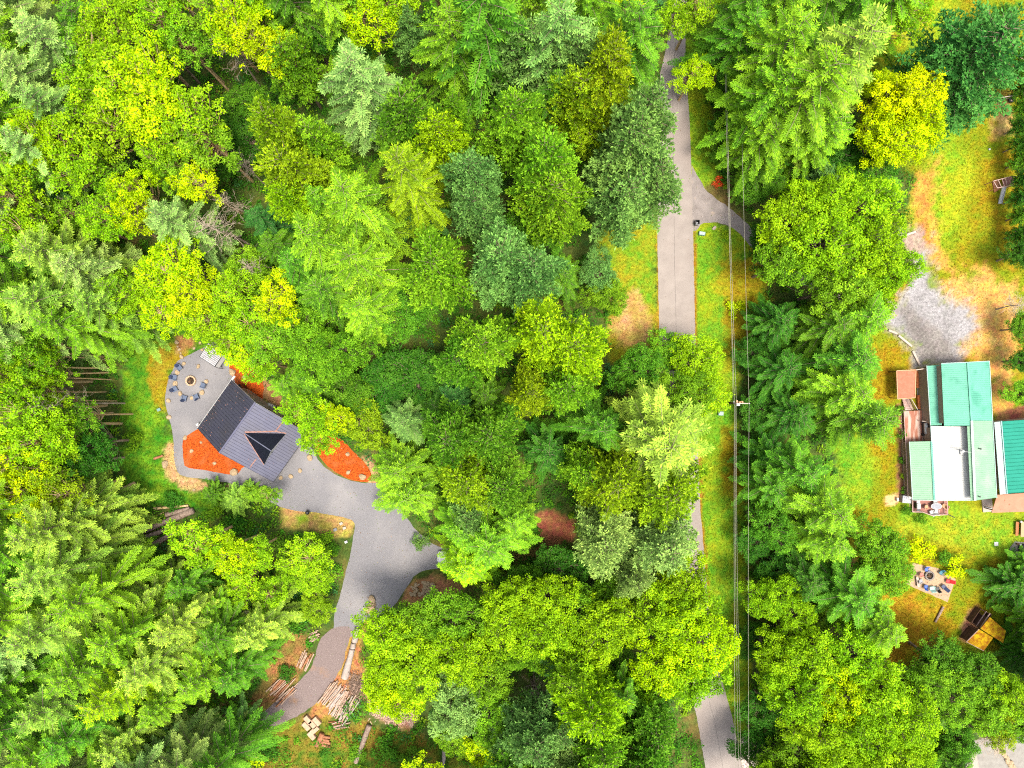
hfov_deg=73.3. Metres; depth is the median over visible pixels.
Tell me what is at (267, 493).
alder tree
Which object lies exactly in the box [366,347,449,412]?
maple tree
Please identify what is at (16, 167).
alder tree
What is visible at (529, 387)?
pine tree
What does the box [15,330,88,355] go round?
alder tree
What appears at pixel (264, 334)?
alder tree
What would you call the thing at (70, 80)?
alder tree
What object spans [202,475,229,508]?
fir tree
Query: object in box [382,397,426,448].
fir tree
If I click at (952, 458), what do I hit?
house
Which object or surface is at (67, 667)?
fir tree
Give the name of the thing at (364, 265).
fir tree
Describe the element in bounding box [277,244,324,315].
fir tree
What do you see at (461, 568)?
fir tree
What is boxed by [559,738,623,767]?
pine tree
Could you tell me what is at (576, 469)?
pine tree
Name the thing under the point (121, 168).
alder tree
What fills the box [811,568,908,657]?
fir tree
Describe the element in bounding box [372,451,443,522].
fir tree
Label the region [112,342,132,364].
shrub
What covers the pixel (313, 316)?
maple tree
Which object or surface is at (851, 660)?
maple tree
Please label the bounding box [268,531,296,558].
shrub
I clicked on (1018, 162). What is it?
hedge conifer
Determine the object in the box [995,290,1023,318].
dead tree
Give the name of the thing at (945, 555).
shrub
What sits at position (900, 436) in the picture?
shrub
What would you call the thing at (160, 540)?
log
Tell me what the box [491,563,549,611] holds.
maple tree
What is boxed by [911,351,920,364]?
edging timber
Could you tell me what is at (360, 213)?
fir tree
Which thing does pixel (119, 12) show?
alder tree
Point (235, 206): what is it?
dead tree
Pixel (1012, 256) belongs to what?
maple tree
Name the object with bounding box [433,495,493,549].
fir tree
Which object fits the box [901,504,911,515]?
shrub
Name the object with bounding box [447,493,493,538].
pine tree
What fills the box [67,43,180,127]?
alder tree
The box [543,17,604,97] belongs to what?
pine tree
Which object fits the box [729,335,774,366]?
maple tree
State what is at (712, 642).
maple tree
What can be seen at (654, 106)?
pine tree
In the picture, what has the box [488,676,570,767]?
pine tree
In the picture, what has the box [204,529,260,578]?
alder tree
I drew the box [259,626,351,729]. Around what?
dirt lane
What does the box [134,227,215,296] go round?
alder tree
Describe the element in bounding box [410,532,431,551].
shrub
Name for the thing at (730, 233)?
power line
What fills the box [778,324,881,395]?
fir tree
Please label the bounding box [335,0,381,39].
alder tree
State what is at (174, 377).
garden chair
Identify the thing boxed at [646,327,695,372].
maple tree
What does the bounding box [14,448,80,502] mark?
alder tree
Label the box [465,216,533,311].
pine tree
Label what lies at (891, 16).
fir tree
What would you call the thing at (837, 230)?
maple tree
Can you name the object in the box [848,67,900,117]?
maple tree
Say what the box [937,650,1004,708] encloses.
maple tree
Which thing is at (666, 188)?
pine tree
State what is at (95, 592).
fir tree
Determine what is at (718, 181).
shrub
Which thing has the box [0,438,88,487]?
alder tree
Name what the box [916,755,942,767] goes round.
maple tree
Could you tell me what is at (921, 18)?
alder tree
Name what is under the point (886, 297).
maple tree
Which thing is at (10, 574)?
fir tree
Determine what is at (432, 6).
alder tree
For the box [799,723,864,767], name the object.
maple tree
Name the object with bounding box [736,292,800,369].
fir tree
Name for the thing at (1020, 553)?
fir tree
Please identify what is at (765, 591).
maple tree
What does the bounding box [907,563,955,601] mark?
stone paving
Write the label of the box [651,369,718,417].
maple tree
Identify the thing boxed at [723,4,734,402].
power line
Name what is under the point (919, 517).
shrub
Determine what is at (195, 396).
garden chair
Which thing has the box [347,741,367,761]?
shrub
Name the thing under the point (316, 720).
sawn block
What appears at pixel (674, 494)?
tree
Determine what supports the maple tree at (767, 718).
on the ground at (928, 326)
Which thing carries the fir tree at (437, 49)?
on the ground at (928, 326)
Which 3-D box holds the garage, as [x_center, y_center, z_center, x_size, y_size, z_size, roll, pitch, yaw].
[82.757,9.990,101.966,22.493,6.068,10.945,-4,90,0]
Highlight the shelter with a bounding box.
[888,369,915,398]
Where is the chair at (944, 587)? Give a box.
[940,584,950,592]
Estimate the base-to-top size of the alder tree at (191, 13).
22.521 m
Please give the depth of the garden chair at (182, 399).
104.45 m
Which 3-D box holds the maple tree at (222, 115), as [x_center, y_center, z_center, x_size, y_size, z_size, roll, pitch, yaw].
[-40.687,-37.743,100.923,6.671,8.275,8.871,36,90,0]
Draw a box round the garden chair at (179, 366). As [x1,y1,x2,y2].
[174,364,181,370]
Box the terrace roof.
[984,493,1023,512]
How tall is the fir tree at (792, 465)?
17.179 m
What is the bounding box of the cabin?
[196,375,305,481]
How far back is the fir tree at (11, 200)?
86.99 m
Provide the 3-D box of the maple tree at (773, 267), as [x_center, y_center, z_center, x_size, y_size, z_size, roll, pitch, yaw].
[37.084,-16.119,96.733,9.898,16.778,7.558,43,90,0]
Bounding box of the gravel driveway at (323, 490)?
[165,342,445,636]
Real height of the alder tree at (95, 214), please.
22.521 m
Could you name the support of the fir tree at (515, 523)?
on the ground at (928, 326)
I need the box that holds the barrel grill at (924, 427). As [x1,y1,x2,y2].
[921,421,927,435]
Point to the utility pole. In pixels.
(739, 403)
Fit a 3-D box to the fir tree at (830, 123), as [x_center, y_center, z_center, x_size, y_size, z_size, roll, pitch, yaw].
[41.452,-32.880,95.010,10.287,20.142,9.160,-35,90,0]
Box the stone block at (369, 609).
[365,606,375,613]
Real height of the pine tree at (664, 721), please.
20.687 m
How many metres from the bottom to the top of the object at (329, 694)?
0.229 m
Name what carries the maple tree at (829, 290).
on the ground at (928, 326)
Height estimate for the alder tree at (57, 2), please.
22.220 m
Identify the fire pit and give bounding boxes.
[185,375,195,385]
[924,571,934,580]
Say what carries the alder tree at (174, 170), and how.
on the ground at (928, 326)
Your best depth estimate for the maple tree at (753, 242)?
98.49 m
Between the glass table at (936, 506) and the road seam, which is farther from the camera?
the road seam
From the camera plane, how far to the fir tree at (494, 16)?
81.85 m
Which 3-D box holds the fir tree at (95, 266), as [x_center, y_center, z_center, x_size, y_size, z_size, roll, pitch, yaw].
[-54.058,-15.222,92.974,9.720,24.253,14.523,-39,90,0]
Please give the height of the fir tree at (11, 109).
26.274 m
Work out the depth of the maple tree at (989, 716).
94.33 m
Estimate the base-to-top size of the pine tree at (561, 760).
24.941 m
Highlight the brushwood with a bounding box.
[345,667,417,728]
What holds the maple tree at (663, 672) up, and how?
on the ground at (928, 326)
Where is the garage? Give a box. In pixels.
[993,418,1023,494]
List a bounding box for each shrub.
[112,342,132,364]
[121,431,143,454]
[161,491,183,513]
[200,491,227,520]
[224,513,248,535]
[258,739,280,763]
[264,641,283,664]
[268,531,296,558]
[276,664,296,684]
[283,598,303,630]
[308,531,333,557]
[327,541,341,555]
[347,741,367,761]
[368,734,396,764]
[398,745,426,767]
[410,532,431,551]
[704,86,729,110]
[711,175,724,188]
[720,230,729,240]
[725,300,745,318]
[896,405,905,413]
[897,429,906,438]
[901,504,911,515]
[908,533,936,564]
[913,511,926,524]
[935,549,952,566]
[944,553,967,578]
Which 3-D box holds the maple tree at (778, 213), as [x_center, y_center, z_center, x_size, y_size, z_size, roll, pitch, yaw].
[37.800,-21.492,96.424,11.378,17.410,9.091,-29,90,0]
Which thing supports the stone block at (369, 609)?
on the gravel driveway at (323, 490)
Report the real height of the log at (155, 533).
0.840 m
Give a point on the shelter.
(906, 383)
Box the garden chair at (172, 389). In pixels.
[169,386,177,391]
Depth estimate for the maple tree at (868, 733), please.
88.74 m
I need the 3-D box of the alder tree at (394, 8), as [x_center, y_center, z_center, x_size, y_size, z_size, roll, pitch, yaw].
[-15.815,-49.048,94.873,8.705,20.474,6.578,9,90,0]
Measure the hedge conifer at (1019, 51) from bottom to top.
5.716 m
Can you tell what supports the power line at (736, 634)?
attached to the utility pole
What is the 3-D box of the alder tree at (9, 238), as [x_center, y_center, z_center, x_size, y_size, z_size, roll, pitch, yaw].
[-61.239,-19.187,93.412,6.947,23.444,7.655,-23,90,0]
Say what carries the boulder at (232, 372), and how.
on the mulch bed at (256, 388)
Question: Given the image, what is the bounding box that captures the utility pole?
[719,400,749,405]
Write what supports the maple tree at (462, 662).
on the ground at (928, 326)
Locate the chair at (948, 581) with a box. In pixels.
[945,579,955,584]
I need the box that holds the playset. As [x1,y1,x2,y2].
[984,176,1015,203]
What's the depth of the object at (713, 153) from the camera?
100.87 m
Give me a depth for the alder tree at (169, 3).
88.14 m
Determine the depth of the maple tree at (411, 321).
93.09 m
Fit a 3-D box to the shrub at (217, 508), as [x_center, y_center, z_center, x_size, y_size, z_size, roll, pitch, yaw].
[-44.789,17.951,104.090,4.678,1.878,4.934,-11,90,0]
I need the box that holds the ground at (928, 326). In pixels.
[0,0,1023,767]
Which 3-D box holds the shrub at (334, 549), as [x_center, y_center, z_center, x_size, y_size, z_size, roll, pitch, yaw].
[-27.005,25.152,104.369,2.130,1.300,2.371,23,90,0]
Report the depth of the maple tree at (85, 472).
92.30 m
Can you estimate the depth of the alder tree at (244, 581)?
94.34 m
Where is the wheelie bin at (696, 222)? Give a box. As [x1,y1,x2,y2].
[694,220,699,225]
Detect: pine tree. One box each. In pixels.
[244,91,331,179]
[250,134,343,209]
[263,30,328,109]
[263,179,326,225]
[287,113,355,180]
[369,72,443,171]
[393,1,432,83]
[396,222,476,314]
[409,107,478,180]
[420,394,475,473]
[430,327,482,389]
[430,446,499,514]
[437,146,505,217]
[441,87,478,148]
[444,313,523,383]
[445,184,511,245]
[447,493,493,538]
[459,400,526,468]
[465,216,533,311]
[474,82,544,182]
[480,11,569,116]
[480,453,530,515]
[480,730,545,767]
[484,705,533,767]
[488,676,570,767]
[501,244,573,313]
[504,358,553,417]
[505,166,593,248]
[508,122,581,225]
[508,292,571,372]
[530,314,611,390]
[530,739,579,767]
[531,361,602,416]
[532,677,576,750]
[537,63,604,163]
[539,632,595,697]
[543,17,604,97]
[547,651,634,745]
[554,439,606,491]
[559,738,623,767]
[561,18,635,135]
[569,440,645,521]
[570,693,632,767]
[572,498,639,582]
[581,96,668,204]
[583,162,658,250]
[597,76,678,169]
[605,549,656,598]
[615,505,698,576]
[616,730,672,767]
[617,690,669,767]
[621,675,680,763]
[632,139,683,234]
[794,160,839,195]
[880,50,954,98]
[892,0,1023,135]
[919,36,1001,153]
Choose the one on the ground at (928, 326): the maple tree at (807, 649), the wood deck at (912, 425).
the maple tree at (807, 649)
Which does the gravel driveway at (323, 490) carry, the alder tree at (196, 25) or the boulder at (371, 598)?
the boulder at (371, 598)
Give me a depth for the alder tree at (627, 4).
88.22 m
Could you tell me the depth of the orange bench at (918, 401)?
104.45 m
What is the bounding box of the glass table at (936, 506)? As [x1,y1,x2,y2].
[931,503,941,509]
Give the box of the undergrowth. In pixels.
[0,0,976,767]
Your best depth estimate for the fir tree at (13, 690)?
88.17 m
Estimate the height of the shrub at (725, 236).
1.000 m
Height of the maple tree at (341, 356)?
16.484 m
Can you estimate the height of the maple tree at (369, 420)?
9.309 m
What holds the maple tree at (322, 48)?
on the ground at (928, 326)
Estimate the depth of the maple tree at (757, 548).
99.93 m
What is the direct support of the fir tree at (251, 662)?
on the ground at (928, 326)
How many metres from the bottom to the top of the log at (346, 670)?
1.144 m
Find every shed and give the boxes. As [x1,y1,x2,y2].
[959,626,992,650]
[972,613,1005,642]
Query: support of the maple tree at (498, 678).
on the ground at (928, 326)
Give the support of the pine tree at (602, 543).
on the ground at (928, 326)
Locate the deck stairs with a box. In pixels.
[902,399,917,409]
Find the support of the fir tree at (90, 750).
on the ground at (928, 326)
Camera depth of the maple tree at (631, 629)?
90.41 m
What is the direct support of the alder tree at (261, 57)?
on the ground at (928, 326)
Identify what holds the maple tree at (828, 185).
on the ground at (928, 326)
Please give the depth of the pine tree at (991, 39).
88.02 m
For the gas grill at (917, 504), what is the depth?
103.73 m
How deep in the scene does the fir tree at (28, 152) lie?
82.44 m
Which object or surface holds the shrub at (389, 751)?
on the ground at (928, 326)
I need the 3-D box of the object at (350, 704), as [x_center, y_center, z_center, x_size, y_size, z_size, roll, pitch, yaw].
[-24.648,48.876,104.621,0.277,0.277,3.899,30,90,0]
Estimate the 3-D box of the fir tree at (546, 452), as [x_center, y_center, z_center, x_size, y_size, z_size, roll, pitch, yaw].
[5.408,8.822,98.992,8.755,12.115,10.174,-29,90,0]
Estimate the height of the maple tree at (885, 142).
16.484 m
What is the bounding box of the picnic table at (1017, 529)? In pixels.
[1015,522,1023,536]
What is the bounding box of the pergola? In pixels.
[199,343,224,368]
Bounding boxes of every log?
[118,482,135,491]
[139,528,167,542]
[142,508,195,533]
[147,533,176,546]
[153,504,188,509]
[165,507,189,516]
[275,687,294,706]
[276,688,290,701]
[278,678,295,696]
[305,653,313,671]
[314,732,324,747]
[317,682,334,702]
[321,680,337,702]
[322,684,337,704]
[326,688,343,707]
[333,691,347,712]
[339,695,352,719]
[341,649,354,679]
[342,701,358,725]
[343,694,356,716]
[350,642,355,648]
[352,627,359,642]
[354,724,371,763]
[442,750,445,767]
[934,606,944,621]
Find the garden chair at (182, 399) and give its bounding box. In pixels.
[180,395,187,401]
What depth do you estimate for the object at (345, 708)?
104.54 m
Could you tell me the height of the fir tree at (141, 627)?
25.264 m
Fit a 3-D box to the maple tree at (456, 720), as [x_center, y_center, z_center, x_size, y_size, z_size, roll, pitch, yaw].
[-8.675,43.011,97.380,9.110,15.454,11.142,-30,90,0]
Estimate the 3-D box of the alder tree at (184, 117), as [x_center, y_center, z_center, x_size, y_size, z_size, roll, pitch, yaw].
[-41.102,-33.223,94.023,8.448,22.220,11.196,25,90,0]
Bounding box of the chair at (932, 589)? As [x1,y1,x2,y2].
[928,586,936,592]
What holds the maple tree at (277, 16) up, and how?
on the ground at (928, 326)
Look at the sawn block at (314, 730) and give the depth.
104.42 m
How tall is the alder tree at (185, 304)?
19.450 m
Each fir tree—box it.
[0,0,71,76]
[0,4,50,82]
[0,43,121,121]
[0,47,122,147]
[0,85,79,153]
[0,113,93,206]
[0,120,122,222]
[0,185,99,251]
[0,235,72,288]
[0,257,62,336]
[0,273,153,350]
[0,307,127,372]
[0,459,91,533]
[0,514,73,574]
[0,527,69,610]
[0,566,69,639]
[0,580,130,659]
[0,603,83,682]
[0,616,93,724]
[0,652,80,757]
[0,703,74,767]
[3,692,136,767]
[4,469,162,561]
[5,512,152,606]
[9,6,148,103]
[9,216,137,293]
[10,632,120,738]
[13,81,138,179]
[26,300,153,372]
[32,466,146,530]
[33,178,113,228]
[37,669,152,765]
[41,721,121,767]
[42,537,171,631]
[43,581,172,700]
[47,241,166,315]
[54,0,147,55]
[55,505,152,565]
[67,276,173,362]
[68,708,167,767]
[74,636,197,729]
[83,563,192,668]
[91,267,189,327]
[91,487,145,528]
[91,677,185,767]
[93,542,172,592]
[104,529,165,566]
[112,702,219,767]
[114,596,217,698]
[126,546,207,621]
[136,662,213,728]
[144,195,243,278]
[148,571,237,648]
[150,709,250,767]
[164,553,226,603]
[175,620,276,703]
[179,700,295,767]
[193,585,271,658]
[198,565,263,619]
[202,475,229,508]
[211,627,288,698]
[218,691,268,746]
[219,480,253,518]
[230,570,305,652]
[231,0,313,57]
[239,478,265,503]
[243,203,296,238]
[254,227,299,269]
[262,0,341,69]
[267,360,318,406]
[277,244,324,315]
[289,364,345,402]
[290,209,366,277]
[295,264,357,331]
[303,183,341,225]
[307,0,393,72]
[316,36,406,166]
[319,159,412,270]
[323,234,414,316]
[338,280,427,347]
[367,431,439,491]
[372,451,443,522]
[377,140,451,241]
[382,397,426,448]
[390,187,452,242]
[410,0,500,128]
[421,386,474,418]
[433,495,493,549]
[434,0,532,143]
[434,534,505,588]
[439,379,478,419]
[450,504,542,575]
[464,374,507,417]
[491,490,540,540]
[498,0,600,123]
[517,415,580,481]
[524,0,575,24]
[526,629,566,677]
[530,67,579,153]
[541,252,588,311]
[541,384,627,453]
[570,0,619,41]
[596,638,639,716]
[601,0,664,103]
[604,367,714,505]
[610,23,668,109]
[667,2,770,96]
[671,0,782,74]
[696,62,806,168]
[714,3,821,132]
[715,110,786,196]
[718,0,820,67]
[725,162,767,205]
[727,421,786,467]
[727,445,792,510]
[728,39,861,182]
[729,427,832,498]
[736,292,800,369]
[738,342,808,407]
[748,1,895,179]
[749,450,858,555]
[755,383,817,444]
[761,512,856,565]
[767,0,850,58]
[769,539,831,601]
[773,103,855,194]
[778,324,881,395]
[781,353,876,446]
[785,296,861,365]
[795,289,891,353]
[796,385,901,456]
[799,539,881,629]
[806,0,889,52]
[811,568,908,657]
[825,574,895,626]
[850,0,927,85]
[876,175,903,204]
[918,707,947,729]
[928,726,973,767]
[965,547,1023,609]
[976,1,1020,27]
[991,596,1023,642]
[992,615,1023,682]
[1004,545,1023,579]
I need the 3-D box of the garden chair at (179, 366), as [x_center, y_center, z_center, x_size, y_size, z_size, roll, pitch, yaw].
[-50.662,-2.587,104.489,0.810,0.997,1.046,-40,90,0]
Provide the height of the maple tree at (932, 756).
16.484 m
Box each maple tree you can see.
[28,368,74,405]
[55,441,124,495]
[68,407,129,475]
[117,730,173,767]
[144,32,204,84]
[168,138,242,194]
[204,89,241,150]
[214,757,264,767]
[218,81,276,124]
[219,106,266,175]
[221,243,284,299]
[251,0,304,50]
[267,304,334,357]
[282,319,333,391]
[287,3,377,58]
[299,586,336,626]
[308,326,381,382]
[322,370,374,419]
[334,392,390,455]
[350,600,420,666]
[357,344,412,415]
[360,631,417,703]
[363,672,426,723]
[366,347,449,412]
[374,598,448,646]
[374,625,443,708]
[378,267,440,346]
[400,750,444,767]
[413,622,497,693]
[420,585,502,648]
[427,656,488,741]
[433,722,467,760]
[449,643,516,712]
[459,734,496,767]
[466,680,513,752]
[478,575,545,661]
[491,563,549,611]
[494,630,546,673]
[500,573,581,631]
[504,206,563,256]
[506,602,584,662]
[532,543,596,586]
[547,632,608,673]
[561,579,604,649]
[574,591,649,676]
[577,277,628,316]
[579,243,619,294]
[580,572,636,612]
[603,341,670,394]
[609,661,662,718]
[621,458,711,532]
[625,630,712,700]
[634,579,723,648]
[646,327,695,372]
[650,593,742,680]
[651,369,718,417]
[653,540,711,614]
[658,651,734,710]
[665,371,734,421]
[669,332,725,402]
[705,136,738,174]
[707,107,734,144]
[724,724,787,764]
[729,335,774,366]
[732,687,794,731]
[733,162,787,205]
[733,516,778,565]
[734,621,786,660]
[736,573,800,622]
[739,392,782,431]
[743,500,800,555]
[744,756,787,767]
[747,219,790,276]
[747,723,814,767]
[751,228,822,297]
[751,623,807,700]
[752,184,827,253]
[754,538,808,594]
[757,652,838,726]
[762,624,847,684]
[773,590,817,648]
[775,700,856,767]
[778,166,864,239]
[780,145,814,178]
[783,209,879,287]
[796,246,877,326]
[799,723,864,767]
[807,647,870,726]
[810,615,884,699]
[811,124,863,177]
[812,683,901,763]
[823,174,907,243]
[828,199,908,282]
[834,154,893,205]
[842,267,899,322]
[844,648,915,742]
[844,727,924,767]
[846,509,910,583]
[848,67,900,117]
[852,553,915,597]
[853,104,937,169]
[855,61,949,130]
[856,679,942,753]
[860,246,928,296]
[876,655,951,715]
[886,736,938,767]
[894,85,947,147]
[908,629,965,695]
[914,667,983,733]
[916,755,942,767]
[934,714,981,765]
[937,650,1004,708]
[953,683,1023,737]
[975,667,1023,720]
[977,708,1017,754]
[996,239,1023,270]
[998,379,1023,405]
[1000,310,1023,348]
[1001,348,1023,372]
[1009,694,1023,743]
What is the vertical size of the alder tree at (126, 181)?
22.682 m
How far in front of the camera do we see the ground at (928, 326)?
105.00 m
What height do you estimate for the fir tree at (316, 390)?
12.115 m
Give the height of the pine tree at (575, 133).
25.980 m
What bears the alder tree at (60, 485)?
on the ground at (928, 326)
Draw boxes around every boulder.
[162,461,167,468]
[229,368,235,375]
[230,468,237,475]
[359,474,365,479]
[368,595,374,602]
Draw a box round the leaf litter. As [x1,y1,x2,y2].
[172,53,748,759]
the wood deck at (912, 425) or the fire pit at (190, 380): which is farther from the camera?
the fire pit at (190, 380)
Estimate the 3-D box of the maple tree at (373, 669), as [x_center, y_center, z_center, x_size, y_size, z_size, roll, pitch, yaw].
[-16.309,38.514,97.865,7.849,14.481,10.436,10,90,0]
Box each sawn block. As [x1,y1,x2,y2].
[301,721,310,730]
[303,714,310,724]
[307,731,316,740]
[309,719,316,728]
[310,726,319,734]
[312,715,321,725]
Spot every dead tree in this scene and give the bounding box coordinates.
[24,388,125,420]
[192,206,256,251]
[209,36,266,93]
[211,189,252,220]
[231,151,267,186]
[237,256,273,279]
[521,671,548,708]
[968,724,1011,758]
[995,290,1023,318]
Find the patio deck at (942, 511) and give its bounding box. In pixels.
[909,500,947,515]
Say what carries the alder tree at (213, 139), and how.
on the ground at (928, 326)
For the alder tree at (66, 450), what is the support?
on the ground at (928, 326)
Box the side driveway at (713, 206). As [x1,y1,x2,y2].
[692,167,899,315]
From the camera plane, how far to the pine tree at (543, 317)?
83.57 m
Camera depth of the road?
104.98 m
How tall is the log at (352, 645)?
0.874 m
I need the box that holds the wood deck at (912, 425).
[901,410,929,495]
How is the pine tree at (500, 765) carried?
on the ground at (928, 326)
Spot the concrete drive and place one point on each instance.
(1016, 757)
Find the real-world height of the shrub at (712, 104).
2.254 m
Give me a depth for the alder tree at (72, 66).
84.91 m
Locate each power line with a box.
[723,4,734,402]
[725,48,736,402]
[727,75,732,377]
[734,404,735,767]
[735,525,738,764]
[736,464,740,746]
[740,64,748,386]
[748,464,748,735]
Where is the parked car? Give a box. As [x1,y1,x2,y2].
[437,550,449,562]
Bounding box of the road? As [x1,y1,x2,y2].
[657,0,741,767]
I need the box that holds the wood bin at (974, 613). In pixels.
[966,607,991,627]
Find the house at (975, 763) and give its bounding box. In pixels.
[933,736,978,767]
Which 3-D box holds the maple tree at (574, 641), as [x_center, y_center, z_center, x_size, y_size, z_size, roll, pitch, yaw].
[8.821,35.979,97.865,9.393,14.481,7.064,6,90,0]
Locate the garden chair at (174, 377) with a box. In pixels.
[168,375,176,380]
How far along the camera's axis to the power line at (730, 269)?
97.39 m
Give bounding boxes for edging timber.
[897,335,912,346]
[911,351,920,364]
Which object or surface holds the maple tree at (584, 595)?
on the ground at (928, 326)
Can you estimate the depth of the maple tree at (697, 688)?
89.86 m
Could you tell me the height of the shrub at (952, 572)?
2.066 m
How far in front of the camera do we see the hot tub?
104.12 m
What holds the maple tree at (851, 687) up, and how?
on the ground at (928, 326)
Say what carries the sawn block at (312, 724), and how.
on the ground at (928, 326)
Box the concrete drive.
[974,737,1023,767]
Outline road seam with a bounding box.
[673,45,722,766]
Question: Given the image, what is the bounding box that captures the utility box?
[698,231,705,235]
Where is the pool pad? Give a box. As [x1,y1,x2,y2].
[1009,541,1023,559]
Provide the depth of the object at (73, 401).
92.45 m
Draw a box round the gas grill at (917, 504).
[914,501,920,510]
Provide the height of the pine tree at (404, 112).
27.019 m
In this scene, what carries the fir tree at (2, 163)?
on the ground at (928, 326)
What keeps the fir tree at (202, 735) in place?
on the ground at (928, 326)
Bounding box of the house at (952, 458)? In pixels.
[901,361,996,500]
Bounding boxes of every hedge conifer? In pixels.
[1002,224,1023,243]
[1003,79,1023,103]
[1003,132,1023,154]
[1003,187,1023,208]
[1004,112,1023,137]
[1004,151,1023,172]
[1005,58,1023,81]
[1005,96,1023,119]
[1005,203,1023,226]
[1009,45,1023,66]
[1010,168,1023,192]
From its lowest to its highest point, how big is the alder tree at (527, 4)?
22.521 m
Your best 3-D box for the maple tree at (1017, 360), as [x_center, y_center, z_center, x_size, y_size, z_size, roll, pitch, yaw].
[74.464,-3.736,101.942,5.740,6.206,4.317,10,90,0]
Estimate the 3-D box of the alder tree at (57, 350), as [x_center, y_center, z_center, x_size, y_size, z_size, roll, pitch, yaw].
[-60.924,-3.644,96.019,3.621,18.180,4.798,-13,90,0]
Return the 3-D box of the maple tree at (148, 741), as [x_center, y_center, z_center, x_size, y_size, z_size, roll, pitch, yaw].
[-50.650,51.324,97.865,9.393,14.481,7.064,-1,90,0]
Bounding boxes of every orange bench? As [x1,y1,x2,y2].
[916,371,918,387]
[916,395,920,408]
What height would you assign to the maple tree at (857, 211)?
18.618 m
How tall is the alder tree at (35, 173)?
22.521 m
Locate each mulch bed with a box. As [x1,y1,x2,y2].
[182,429,243,473]
[229,362,263,398]
[315,436,370,481]
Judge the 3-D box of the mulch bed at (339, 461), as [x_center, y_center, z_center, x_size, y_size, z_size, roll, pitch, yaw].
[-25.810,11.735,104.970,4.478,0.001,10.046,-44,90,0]
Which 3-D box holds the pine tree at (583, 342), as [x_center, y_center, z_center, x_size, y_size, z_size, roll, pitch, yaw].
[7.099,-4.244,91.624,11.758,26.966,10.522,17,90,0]
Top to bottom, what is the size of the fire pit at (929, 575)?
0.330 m
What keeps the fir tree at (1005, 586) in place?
on the ground at (928, 326)
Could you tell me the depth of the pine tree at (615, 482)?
85.13 m
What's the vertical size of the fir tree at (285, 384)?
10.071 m
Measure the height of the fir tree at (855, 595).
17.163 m
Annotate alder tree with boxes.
[0,136,90,199]
[0,169,50,236]
[0,200,58,250]
[0,316,104,380]
[0,355,87,386]
[0,355,95,402]
[0,374,107,445]
[0,414,108,467]
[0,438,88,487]
[0,461,14,494]
[0,464,52,528]
[2,109,107,178]
[3,103,70,176]
[3,344,109,383]
[7,376,106,406]
[11,404,113,436]
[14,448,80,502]
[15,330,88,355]
[18,368,111,390]
[20,395,122,465]
[28,0,75,13]
[28,468,125,513]
[30,338,105,369]
[37,436,119,464]
[41,389,116,418]
[42,191,128,241]
[43,136,145,198]
[43,360,109,389]
[51,58,163,143]
[53,21,112,95]
[59,396,132,439]
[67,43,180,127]
[69,148,160,202]
[71,15,159,102]
[74,178,170,243]
[77,88,156,162]
[79,0,189,87]
[85,0,164,25]
[103,191,159,235]
[104,168,198,224]
[104,267,144,322]
[106,29,184,102]
[113,58,194,146]
[128,250,193,318]
[130,0,208,36]
[131,0,224,83]
[132,135,174,187]
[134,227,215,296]
[137,279,196,340]
[144,81,242,166]
[150,152,222,202]
[153,0,202,10]
[154,0,258,72]
[156,15,228,89]
[161,109,253,182]
[161,518,235,571]
[162,251,232,319]
[165,159,243,214]
[172,291,241,345]
[199,0,274,57]
[200,321,257,365]
[204,267,267,324]
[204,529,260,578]
[211,6,294,99]
[211,296,268,344]
[222,559,267,609]
[223,328,275,373]
[226,532,278,571]
[241,348,289,384]
[243,311,304,372]
[245,24,312,103]
[251,266,307,328]
[252,485,282,507]
[252,572,294,616]
[273,389,337,437]
[273,551,298,593]
[274,531,334,577]
[295,542,335,596]
[296,414,339,455]
[315,402,355,435]
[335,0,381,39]
[339,0,398,78]
[357,0,420,64]
[422,0,446,38]
[501,0,541,19]
[611,0,644,18]
[655,0,693,51]
[666,52,716,100]
[668,0,729,50]
[683,18,720,62]
[878,0,935,47]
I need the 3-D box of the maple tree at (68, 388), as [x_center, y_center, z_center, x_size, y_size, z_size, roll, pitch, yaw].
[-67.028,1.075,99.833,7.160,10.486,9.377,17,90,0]
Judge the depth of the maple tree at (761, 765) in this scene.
94.02 m
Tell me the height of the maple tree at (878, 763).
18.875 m
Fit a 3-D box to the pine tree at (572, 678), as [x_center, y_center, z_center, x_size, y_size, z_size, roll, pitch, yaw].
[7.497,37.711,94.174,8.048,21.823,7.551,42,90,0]
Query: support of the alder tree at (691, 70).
on the ground at (928, 326)
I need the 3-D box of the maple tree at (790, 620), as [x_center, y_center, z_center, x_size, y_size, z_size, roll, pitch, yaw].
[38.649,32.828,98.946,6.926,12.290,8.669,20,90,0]
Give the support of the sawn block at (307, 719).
on the ground at (928, 326)
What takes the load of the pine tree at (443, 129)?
on the ground at (928, 326)
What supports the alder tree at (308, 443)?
on the ground at (928, 326)
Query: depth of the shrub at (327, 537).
104.03 m
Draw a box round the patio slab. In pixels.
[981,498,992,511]
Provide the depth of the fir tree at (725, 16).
90.81 m
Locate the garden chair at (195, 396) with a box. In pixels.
[192,393,199,400]
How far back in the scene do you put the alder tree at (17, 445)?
86.33 m
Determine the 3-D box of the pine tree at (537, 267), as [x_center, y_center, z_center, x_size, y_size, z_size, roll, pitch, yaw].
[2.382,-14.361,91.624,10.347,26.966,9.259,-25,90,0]
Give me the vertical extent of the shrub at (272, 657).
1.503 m
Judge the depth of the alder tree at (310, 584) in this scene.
96.21 m
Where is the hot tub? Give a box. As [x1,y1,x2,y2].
[899,495,910,502]
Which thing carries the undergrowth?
on the ground at (928, 326)

